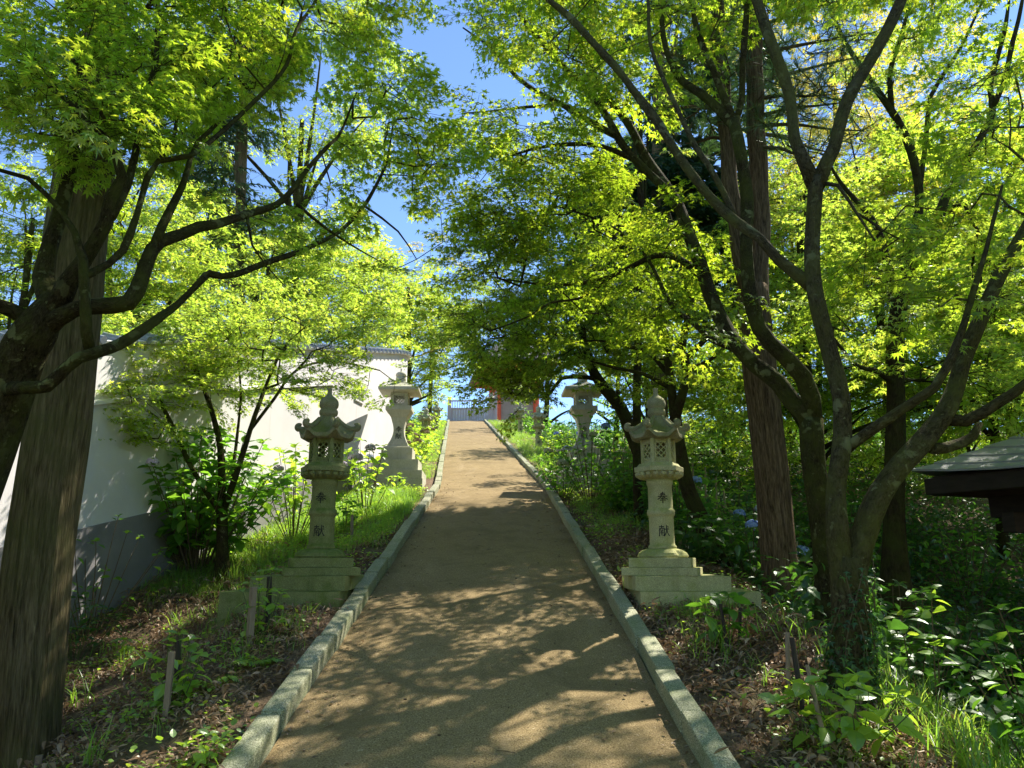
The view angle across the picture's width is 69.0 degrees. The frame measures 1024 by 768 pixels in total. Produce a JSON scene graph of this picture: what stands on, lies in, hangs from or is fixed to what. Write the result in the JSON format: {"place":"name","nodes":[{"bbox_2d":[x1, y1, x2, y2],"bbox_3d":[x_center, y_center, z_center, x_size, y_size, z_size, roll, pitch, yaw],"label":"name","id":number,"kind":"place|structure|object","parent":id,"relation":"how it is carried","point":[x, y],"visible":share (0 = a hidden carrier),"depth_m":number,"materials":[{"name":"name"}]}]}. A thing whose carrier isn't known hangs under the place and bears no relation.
{"place":"outdoors","nodes":[
{"label":"outdoors","id":0,"kind":"place"},
{"bbox_2d":[260,421,700,767],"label":"path","id":1,"kind":"structure","parent":0,"point":[461,681],"depth_m":4.73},
{"bbox_2d":[447,392,496,420],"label":"timber gate","id":2,"kind":"structure","parent":1,"relation":"on","point":[458,414],"depth_m":44.04,"materials":[{"name":"grey wood"}]},
{"bbox_2d":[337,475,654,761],"bbox_3d":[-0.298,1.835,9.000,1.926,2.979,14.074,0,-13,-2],"label":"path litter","id":3,"kind":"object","parent":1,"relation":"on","point":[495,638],"visible":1,"depth_m":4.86,"materials":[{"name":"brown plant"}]},
{"bbox_2d":[0,0,1023,429],"label":"sky","id":4,"kind":"structure","parent":0,"point":[446,47],"materials":[{"name":"blue"}]},
{"bbox_2d":[17,421,1023,767],"bbox_3d":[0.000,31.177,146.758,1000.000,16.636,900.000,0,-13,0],"label":"ground","id":5,"kind":"structure","parent":0,"point":[263,697],"depth_m":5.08,"materials":[{"name":"brown plant"}]},
{"bbox_2d":[0,2,127,767],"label":"cedar tree","id":6,"kind":"object","parent":5,"relation":"on","point":[36,568],"visible":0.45,"depth_m":4.86,"materials":[{"name":"brown plant"}]},
{"bbox_2d":[0,151,148,330],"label":"maple tree","id":7,"kind":"object","parent":5,"relation":"on","point":[28,247],"visible":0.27,"depth_m":12.78,"materials":[{"name":"green plant"}]},
{"bbox_2d":[67,593,127,661],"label":"shrub","id":8,"kind":"object","parent":5,"relation":"on","point":[85,620],"visible":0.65,"depth_m":6.57,"materials":[{"name":"green plant"}]},
{"bbox_2d":[0,11,235,330],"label":"maple tree","id":9,"kind":"object","parent":5,"relation":"on","point":[13,166],"visible":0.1,"depth_m":20.11,"materials":[{"name":"green plant"}]},
{"bbox_2d":[69,514,173,640],"bbox_3d":[-3.906,1.853,7.126,1.335,1.216,1.328,0,-13,0],"label":"bare shrub","id":10,"kind":"object","parent":5,"relation":"on","point":[86,594],"visible":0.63,"depth_m":7.09,"materials":[{"name":"plant"}]},
{"bbox_2d":[0,225,265,330],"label":"maple tree","id":11,"kind":"object","parent":5,"relation":"on","point":[120,291],"visible":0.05,"depth_m":25.02,"materials":[{"name":"green plant"}]},
{"bbox_2d":[161,651,175,722],"bbox_3d":[-1.859,1.682,4.022,0.030,0.446,0.030,2,-13,-7],"label":"plant stake","id":12,"kind":"object","parent":5,"relation":"on","point":[169,680],"visible":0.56,"depth_m":4.02,"materials":[{"name":"wood"}]},
{"bbox_2d":[140,695,197,708],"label":"fern","id":13,"kind":"object","parent":5,"relation":"on","point":[151,703],"visible":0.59,"depth_m":4.11,"materials":[{"name":"green plant"}]},
{"bbox_2d":[130,629,211,709],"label":"young plant","id":14,"kind":"object","parent":5,"relation":"on","point":[159,690],"visible":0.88,"depth_m":4.19,"materials":[{"name":"green plant"}]},
{"bbox_2d":[23,178,319,338],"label":"maple tree","id":15,"kind":"object","parent":5,"relation":"on","point":[174,291],"visible":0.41,"depth_m":12.66,"materials":[{"name":"green plant"}]},
{"bbox_2d":[120,116,234,319],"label":"cedar tree","id":16,"kind":"object","parent":5,"relation":"on","point":[193,183],"visible":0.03,"depth_m":21.66,"materials":[{"name":"green plant"}]},
{"bbox_2d":[174,641,180,693],"bbox_3d":[-1.970,1.720,4.387,0.068,0.394,0.035,-4,-14,17],"label":"plant stake","id":17,"kind":"object","parent":5,"relation":"on","point":[177,651],"visible":0.34,"depth_m":4.40,"materials":[{"name":"black wood"}]},
{"bbox_2d":[163,673,241,690],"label":"fern","id":18,"kind":"object","parent":5,"relation":"on","point":[230,676],"visible":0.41,"depth_m":4.35,"materials":[{"name":"green plant"}]},
{"bbox_2d":[0,329,411,632],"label":"garden wall","id":19,"kind":"structure","parent":5,"relation":"on","point":[116,477],"depth_m":8.33,"materials":[{"name":"white paint"}]},
{"bbox_2d":[175,728,241,767],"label":"young plant","id":20,"kind":"object","parent":5,"relation":"on","point":[198,758],"visible":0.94,"depth_m":3.31,"materials":[{"name":"green plant"}]},
{"bbox_2d":[138,425,299,573],"bbox_3d":[-3.701,1.347,8.872,1.942,1.859,2.067,-12,-18,42],"label":"hydrangea bush","id":21,"kind":"object","parent":5,"relation":"on","point":[190,533],"visible":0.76,"depth_m":8.60,"materials":[{"name":"green plant"}]},
{"bbox_2d":[161,0,299,324],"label":"cedar tree","id":22,"kind":"object","parent":5,"relation":"on","point":[241,137],"visible":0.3,"depth_m":18.47,"materials":[{"name":"green plant"}]},
{"bbox_2d":[0,0,500,499],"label":"maple tree","id":23,"kind":"object","parent":5,"relation":"on","point":[154,80],"visible":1,"depth_m":4.94,"materials":[{"name":"green plant"}]},
{"bbox_2d":[245,587,256,645],"bbox_3d":[-1.735,1.591,4.947,0.037,0.470,0.037,-11,-17,39],"label":"plant stake","id":24,"kind":"object","parent":5,"relation":"on","point":[251,610],"visible":0.56,"depth_m":4.95,"materials":[{"name":"grey wood"}]},
{"bbox_2d":[231,656,283,667],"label":"fern","id":25,"kind":"object","parent":5,"relation":"on","point":[245,661],"visible":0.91,"depth_m":4.56,"materials":[{"name":"green plant"}]},
{"bbox_2d":[234,567,290,637],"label":"young plant","id":26,"kind":"object","parent":5,"relation":"on","point":[270,608],"visible":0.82,"depth_m":5.10,"materials":[{"name":"green plant"}]},
{"bbox_2d":[95,278,450,583],"bbox_3d":[-3.186,0.468,9.179,5.082,3.862,2.711,4,-14,-18],"label":"young maple","id":27,"kind":"object","parent":5,"relation":"on","point":[228,331],"visible":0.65,"depth_m":8.80,"materials":[{"name":"green plant"}]},
{"bbox_2d":[123,0,430,339],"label":"maple tree","id":28,"kind":"object","parent":5,"relation":"on","point":[299,196],"visible":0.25,"depth_m":19.62,"materials":[{"name":"green plant"}]},
{"bbox_2d":[151,187,422,362],"bbox_3d":[-5.840,-1.429,18.068,7.261,7.547,4.317,0,-13,0],"label":"maple tree","id":29,"kind":"object","parent":5,"relation":"on","point":[315,270],"visible":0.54,"depth_m":17.51,"materials":[{"name":"green plant"}]},
{"bbox_2d":[130,189,447,342],"bbox_3d":[-9.121,-2.181,27.610,13.527,9.163,6.833,0,-13,0],"label":"maple tree","id":30,"kind":"object","parent":5,"relation":"on","point":[427,273],"visible":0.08,"depth_m":27.49,"materials":[{"name":"green plant"}]},
{"bbox_2d":[216,388,363,635],"bbox_3d":[-1.761,1.085,6.425,1.050,2.121,0.940,0,-13,0],"label":"stone lantern","id":31,"kind":"object","parent":5,"relation":"on","point":[320,569],"visible":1,"depth_m":6.21,"materials":[{"name":"grey stone"}]},
{"bbox_2d":[251,443,344,539],"bbox_3d":[-2.996,1.463,10.207,1.268,1.445,1.187,0,-13,0],"label":"hydrangea bush","id":32,"kind":"object","parent":5,"relation":"on","point":[293,504],"visible":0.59,"depth_m":10.11,"materials":[{"name":"green plant"}]},
{"bbox_2d":[219,420,449,767],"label":"kerb","id":33,"kind":"structure","parent":5,"relation":"on","point":[253,746],"depth_m":4.54,"materials":[{"name":"concrete"}]},
{"bbox_2d":[335,493,366,528],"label":"young plant","id":34,"kind":"object","parent":5,"relation":"on","point":[345,512],"visible":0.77,"depth_m":10.03,"materials":[{"name":"green plant"}]},
{"bbox_2d":[343,447,383,492],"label":"hydrangea bush","id":35,"kind":"object","parent":5,"relation":"on","point":[361,465],"visible":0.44,"depth_m":13.15,"materials":[{"name":"green plant"}]},
{"bbox_2d":[344,437,396,508],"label":"hydrangea bush","id":36,"kind":"object","parent":5,"relation":"on","point":[356,457],"visible":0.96,"depth_m":10.70,"materials":[{"name":"green plant"}]},
{"bbox_2d":[301,234,478,439],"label":"maple tree","id":37,"kind":"object","parent":5,"relation":"on","point":[408,291],"visible":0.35,"depth_m":21.35,"materials":[{"name":"green plant"}]},
{"bbox_2d":[366,368,425,489],"bbox_3d":[-2.237,1.058,14.748,1.060,2.814,1.060,0,-13,-2],"label":"stone lantern","id":38,"kind":"object","parent":5,"relation":"on","point":[401,457],"visible":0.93,"depth_m":14.52,"materials":[{"name":"grey stone"}]},
{"bbox_2d":[355,233,475,422],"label":"maple tree","id":39,"kind":"object","parent":5,"relation":"on","point":[429,403],"visible":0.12,"depth_m":31.09,"materials":[{"name":"green plant"}]},
{"bbox_2d":[405,431,439,465],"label":"hydrangea bush","id":40,"kind":"object","parent":5,"relation":"on","point":[417,440],"visible":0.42,"depth_m":16.54,"materials":[{"name":"green plant"}]},
{"bbox_2d":[405,423,440,460],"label":"hydrangea bush","id":41,"kind":"object","parent":5,"relation":"on","point":[410,425],"visible":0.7,"depth_m":18.57,"materials":[{"name":"green plant"}]},
{"bbox_2d":[417,406,434,442],"bbox_3d":[-3.017,1.801,24.797,1.050,2.121,0.940,0,-13,0],"label":"stone lantern","id":42,"kind":"object","parent":5,"relation":"on","point":[426,418],"visible":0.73,"depth_m":24.77,"materials":[{"name":"grey stone"}]},
{"bbox_2d":[1,419,981,767],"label":"grass","id":43,"kind":"structure","parent":5,"relation":"on","point":[253,545],"depth_m":8.71,"materials":[{"name":"green plant"}]},
{"bbox_2d":[468,342,558,420],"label":"temple hall","id":44,"kind":"structure","parent":5,"relation":"on","point":[505,409],"depth_m":55.88,"materials":[{"name":"grey tile"}]},
{"bbox_2d":[514,401,526,433],"bbox_3d":[0.499,1.760,31.483,1.049,2.121,0.940,0,-13,0],"label":"stone lantern","id":45,"kind":"object","parent":5,"relation":"on","point":[520,419],"visible":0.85,"depth_m":31.40,"materials":[{"name":"grey stone"}]},
{"bbox_2d":[34,423,1022,767],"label":"ground cover leaves","id":46,"kind":"object","parent":5,"relation":"on","point":[234,721],"visible":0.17,"depth_m":4.97,"materials":[{"name":"green plant"}]},
{"bbox_2d":[529,404,547,448],"bbox_3d":[0.995,1.695,23.794,1.049,2.121,0.940,0,-13,0],"label":"stone lantern","id":47,"kind":"object","parent":5,"relation":"on","point":[537,416],"visible":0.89,"depth_m":23.72,"materials":[{"name":"grey stone"}]},
{"bbox_2d":[506,333,579,424],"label":"maple tree","id":48,"kind":"object","parent":5,"relation":"on","point":[546,407],"visible":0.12,"depth_m":36.29,"materials":[{"name":"green plant"}]},
{"bbox_2d":[64,429,1023,767],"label":"tall grass","id":49,"kind":"structure","parent":5,"relation":"on","point":[962,745],"depth_m":4.11,"materials":[{"name":"green plant"}]},
{"bbox_2d":[420,227,701,481],"bbox_3d":[0.742,-0.553,11.502,4.426,4.186,3.051,0,-13,0],"label":"maple tree","id":50,"kind":"object","parent":5,"relation":"on","point":[498,381],"visible":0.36,"depth_m":11.33,"materials":[{"name":"green plant"}]},
{"bbox_2d":[532,445,595,497],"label":"hydrangea bush","id":51,"kind":"object","parent":5,"relation":"on","point":[547,451],"visible":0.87,"depth_m":12.75,"materials":[{"name":"green plant"}]},
{"bbox_2d":[542,410,625,498],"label":"hydrangea bush","id":52,"kind":"object","parent":5,"relation":"on","point":[592,435],"visible":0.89,"depth_m":12.35,"materials":[{"name":"green plant"}]},
{"bbox_2d":[556,369,615,491],"bbox_3d":[1.421,1.058,14.748,1.060,2.814,1.060,0,-13,-2],"label":"stone lantern","id":53,"kind":"object","parent":5,"relation":"on","point":[580,408],"visible":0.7,"depth_m":14.64,"materials":[{"name":"grey stone"}]},
{"bbox_2d":[481,1,736,521],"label":"maple tree","id":54,"kind":"object","parent":5,"relation":"on","point":[641,196],"visible":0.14,"depth_m":11.39,"materials":[{"name":"green plant"}]},
{"bbox_2d":[391,0,830,634],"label":"maple tree","id":55,"kind":"object","parent":5,"relation":"on","point":[525,226],"visible":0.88,"depth_m":7.49,"materials":[{"name":"green plant"}]},
{"bbox_2d":[484,419,740,767],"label":"kerb","id":56,"kind":"structure","parent":5,"relation":"on","point":[699,733],"depth_m":4.55,"materials":[{"name":"concrete"}]},
{"bbox_2d":[592,449,646,511],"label":"hydrangea bush","id":57,"kind":"object","parent":5,"relation":"on","point":[626,476],"visible":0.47,"depth_m":11.39,"materials":[{"name":"green plant"}]},
{"bbox_2d":[592,476,646,511],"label":"hydrangea bush","id":58,"kind":"object","parent":5,"relation":"on","point":[615,496],"visible":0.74,"depth_m":11.20,"materials":[{"name":"green plant"}]},
{"bbox_2d":[529,292,711,450],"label":"maple tree","id":59,"kind":"object","parent":5,"relation":"on","point":[605,418],"visible":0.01,"depth_m":25.23,"materials":[{"name":"green plant"}]},
{"bbox_2d":[552,328,712,419],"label":"maple tree","id":60,"kind":"object","parent":5,"relation":"on","point":[613,383],"visible":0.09,"depth_m":17.90,"materials":[{"name":"green plant"}]},
{"bbox_2d":[476,162,816,568],"bbox_3d":[1.526,-0.484,9.315,4.219,5.496,2.524,-5,-14,19],"label":"maple tree","id":61,"kind":"object","parent":5,"relation":"on","point":[670,382],"visible":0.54,"depth_m":9.21,"materials":[{"name":"green plant"}]},
{"bbox_2d":[581,335,748,476],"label":"maple tree","id":62,"kind":"object","parent":5,"relation":"on","point":[614,417],"visible":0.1,"depth_m":20.25,"materials":[{"name":"green plant"}]},
{"bbox_2d":[551,0,796,455],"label":"cedar tree","id":63,"kind":"object","parent":5,"relation":"on","point":[708,216],"visible":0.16,"depth_m":14.12,"materials":[{"name":"green plant"}]},
{"bbox_2d":[637,450,725,535],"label":"hydrangea bush","id":64,"kind":"object","parent":5,"relation":"on","point":[701,480],"visible":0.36,"depth_m":9.67,"materials":[{"name":"green plant"}]},
{"bbox_2d":[621,388,761,612],"bbox_3d":[1.418,1.085,6.425,1.049,2.121,0.940,0,-13,0],"label":"stone lantern","id":65,"kind":"object","parent":5,"relation":"on","point":[664,567],"visible":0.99,"depth_m":6.24,"materials":[{"name":"grey stone"}]},
{"bbox_2d":[618,389,799,479],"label":"maple tree","id":66,"kind":"object","parent":5,"relation":"on","point":[698,440],"visible":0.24,"depth_m":19.01,"materials":[{"name":"green plant"}]},
{"bbox_2d":[674,508,751,567],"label":"hydrangea bush","id":67,"kind":"object","parent":5,"relation":"on","point":[699,543],"visible":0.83,"depth_m":7.66,"materials":[{"name":"green plant"}]},
{"bbox_2d":[613,435,812,576],"bbox_3d":[2.910,2.289,12.138,1.252,3.588,5.043,8,-16,-32],"label":"bamboo fence","id":68,"kind":"object","parent":5,"relation":"on","point":[730,511],"visible":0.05,"depth_m":11.09,"materials":[{"name":"brown wood"}]},
{"bbox_2d":[408,411,1023,767],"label":"undergrowth","id":69,"kind":"object","parent":5,"relation":"on","point":[809,595],"visible":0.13,"depth_m":10.64,"materials":[{"name":"green plant"}]},
{"bbox_2d":[685,591,759,647],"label":"young plant","id":70,"kind":"object","parent":5,"relation":"on","point":[738,597],"visible":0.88,"depth_m":4.89,"materials":[{"name":"green plant"}]},
{"bbox_2d":[691,475,756,531],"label":"hydrangea bush","id":71,"kind":"object","parent":5,"relation":"on","point":[734,506],"visible":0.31,"depth_m":12.43,"materials":[{"name":"green plant"}]},
{"bbox_2d":[714,486,759,576],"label":"hydrangea bush","id":72,"kind":"object","parent":5,"relation":"on","point":[742,512],"visible":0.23,"depth_m":9.93,"materials":[{"name":"green plant"}]},
{"bbox_2d":[567,0,919,615],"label":"pine tree","id":73,"kind":"object","parent":5,"relation":"on","point":[776,530],"visible":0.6,"depth_m":7.68,"materials":[{"name":"brown plant"}]},
{"bbox_2d":[481,0,1023,704],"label":"maple tree","id":74,"kind":"object","parent":5,"relation":"on","point":[851,550],"visible":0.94,"depth_m":5.36,"materials":[{"name":"green plant"}]},
{"bbox_2d":[813,550,888,703],"bbox_3d":[1.937,1.385,4.271,0.421,0.853,0.374,8,-15,-30],"label":"ivy","id":75,"kind":"object","parent":74,"relation":"attached to","point":[874,647],"visible":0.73,"depth_m":4.18,"materials":[{"name":"green plant"}]},
{"bbox_2d":[703,493,808,589],"bbox_3d":[2.606,1.741,8.077,1.147,1.130,1.198,0,-13,0],"label":"hydrangea bush","id":76,"kind":"object","parent":5,"relation":"on","point":[751,523],"visible":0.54,"depth_m":8.03,"materials":[{"name":"green plant"}]},
{"bbox_2d":[648,299,875,463],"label":"maple tree","id":77,"kind":"object","parent":5,"relation":"on","point":[695,357],"visible":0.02,"depth_m":23.47,"materials":[{"name":"green plant"}]},
{"bbox_2d":[785,632,790,685],"bbox_3d":[1.597,1.651,4.311,0.074,0.413,0.029,9,-16,-33],"label":"plant stake","id":78,"kind":"object","parent":5,"relation":"on","point":[787,652],"visible":0.63,"depth_m":4.32,"materials":[{"name":"wood"}]},
{"bbox_2d":[771,668,807,708],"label":"young plant","id":79,"kind":"object","parent":5,"relation":"on","point":[788,687],"visible":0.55,"depth_m":4.06,"materials":[{"name":"green plant"}]},
{"bbox_2d":[697,409,884,493],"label":"maple tree","id":80,"kind":"object","parent":5,"relation":"on","point":[792,458],"visible":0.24,"depth_m":18.30,"materials":[{"name":"green plant"}]},
{"bbox_2d":[647,103,936,580],"bbox_3d":[4.995,-0.943,12.550,6.141,8.822,3.189,6,-15,-25],"label":"maple tree","id":81,"kind":"object","parent":5,"relation":"on","point":[775,276],"visible":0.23,"depth_m":12.47,"materials":[{"name":"green plant"}]},
{"bbox_2d":[789,637,804,709],"bbox_3d":[1.532,1.607,3.976,0.031,0.485,0.072,8,-15,-30],"label":"plant stake","id":82,"kind":"object","parent":5,"relation":"on","point":[796,665],"visible":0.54,"depth_m":4.00,"materials":[{"name":"black wood"}]},
{"bbox_2d":[643,164,955,415],"bbox_3d":[7.408,-1.252,19.346,8.702,8.260,8.650,0,-13,0],"label":"maple tree","id":83,"kind":"object","parent":5,"relation":"on","point":[707,350],"visible":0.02,"depth_m":19.65,"materials":[{"name":"green plant"}]},
{"bbox_2d":[805,665,829,755],"bbox_3d":[1.457,1.597,3.520,0.023,0.504,0.106,12,-18,-42],"label":"plant stake","id":84,"kind":"object","parent":5,"relation":"on","point":[815,702],"visible":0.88,"depth_m":3.54,"materials":[{"name":"wood"}]},
{"bbox_2d":[760,545,879,613],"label":"hydrangea bush","id":85,"kind":"object","parent":5,"relation":"on","point":[804,549],"visible":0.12,"depth_m":8.06,"materials":[{"name":"green plant"}]},
{"bbox_2d":[641,327,1023,459],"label":"maple tree","id":86,"kind":"object","parent":5,"relation":"on","point":[916,412],"visible":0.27,"depth_m":13.04,"materials":[{"name":"green plant"}]},
{"bbox_2d":[795,502,881,572],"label":"hydrangea bush","id":87,"kind":"object","parent":5,"relation":"on","point":[807,541],"visible":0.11,"depth_m":11.57,"materials":[{"name":"green plant"}]},
{"bbox_2d":[758,666,936,757],"bbox_3d":[1.585,1.583,3.551,0.768,0.422,0.686,0,-13,0],"label":"young plant","id":88,"kind":"object","parent":5,"relation":"on","point":[850,727],"visible":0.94,"depth_m":3.50,"materials":[{"name":"green plant"}]},
{"bbox_2d":[734,23,1015,408],"bbox_3d":[8.078,-2.775,16.240,6.923,11.660,4.482,0,-13,0],"label":"maple tree","id":89,"kind":"object","parent":5,"relation":"on","point":[881,322],"visible":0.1,"depth_m":16.26,"materials":[{"name":"green plant"}]},
{"bbox_2d":[732,3,1023,196],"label":"maple tree","id":90,"kind":"object","parent":5,"relation":"on","point":[964,27],"visible":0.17,"depth_m":23.83,"materials":[{"name":"green plant"}]},
{"bbox_2d":[789,404,968,491],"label":"maple tree","id":91,"kind":"object","parent":5,"relation":"on","point":[874,455],"visible":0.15,"depth_m":17.79,"materials":[{"name":"green plant"}]},
{"bbox_2d":[771,0,1023,618],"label":"maple tree","id":92,"kind":"object","parent":5,"relation":"on","point":[894,563],"visible":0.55,"depth_m":7.98,"materials":[{"name":"green plant"}]},
{"bbox_2d":[870,579,957,701],"bbox_3d":[3.274,2.350,6.562,1.238,1.230,1.211,3,-14,-14],"label":"hydrangea bush","id":93,"kind":"object","parent":5,"relation":"on","point":[887,607],"visible":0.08,"depth_m":6.43,"materials":[{"name":"green plant"}]},
{"bbox_2d":[806,26,1023,426],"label":"maple tree","id":94,"kind":"object","parent":5,"relation":"on","point":[908,174],"visible":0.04,"depth_m":14.16,"materials":[{"name":"green plant"}]},
{"bbox_2d":[807,94,1023,436],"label":"maple tree","id":95,"kind":"object","parent":5,"relation":"on","point":[861,316],"visible":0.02,"depth_m":19.11,"materials":[{"name":"green plant"}]},
{"bbox_2d":[883,584,954,707],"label":"young plant","id":96,"kind":"object","parent":5,"relation":"on","point":[925,614],"visible":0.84,"depth_m":4.44,"materials":[{"name":"green plant"}]},
{"bbox_2d":[843,78,1023,561],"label":"maple tree","id":97,"kind":"object","parent":5,"relation":"on","point":[1002,539],"visible":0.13,"depth_m":13.09,"materials":[{"name":"green plant"}]},
{"bbox_2d":[870,585,1003,713],"bbox_3d":[2.911,2.016,5.387,1.155,1.092,1.234,0,-13,0],"label":"hydrangea bush","id":98,"kind":"object","parent":5,"relation":"on","point":[954,642],"visible":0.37,"depth_m":5.29,"materials":[{"name":"green plant"}]},
{"bbox_2d":[894,111,1023,461],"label":"maple tree","id":99,"kind":"object","parent":5,"relation":"on","point":[1006,242],"visible":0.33,"depth_m":10.82,"materials":[{"name":"green plant"}]},
{"bbox_2d":[906,392,1022,477],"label":"maple tree","id":100,"kind":"object","parent":5,"relation":"on","point":[968,447],"visible":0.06,"depth_m":19.15,"materials":[{"name":"green plant"}]},
{"bbox_2d":[906,582,1023,704],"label":"hydrangea bush","id":101,"kind":"object","parent":5,"relation":"on","point":[974,599],"visible":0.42,"depth_m":8.64,"materials":[{"name":"green plant"}]},
{"bbox_2d":[907,506,1023,606],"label":"hydrangea bush","id":102,"kind":"object","parent":5,"relation":"on","point":[979,572],"visible":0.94,"depth_m":11.10,"materials":[{"name":"green plant"}]},
{"bbox_2d":[912,433,1023,532],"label":"pavilion","id":103,"kind":"structure","parent":5,"relation":"on","point":[993,473],"depth_m":7.57,"materials":[{"name":"wood"}]},
{"bbox_2d":[949,603,1023,761],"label":"hydrangea bush","id":104,"kind":"object","parent":5,"relation":"on","point":[1004,726],"visible":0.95,"depth_m":3.62,"materials":[{"name":"green plant"}]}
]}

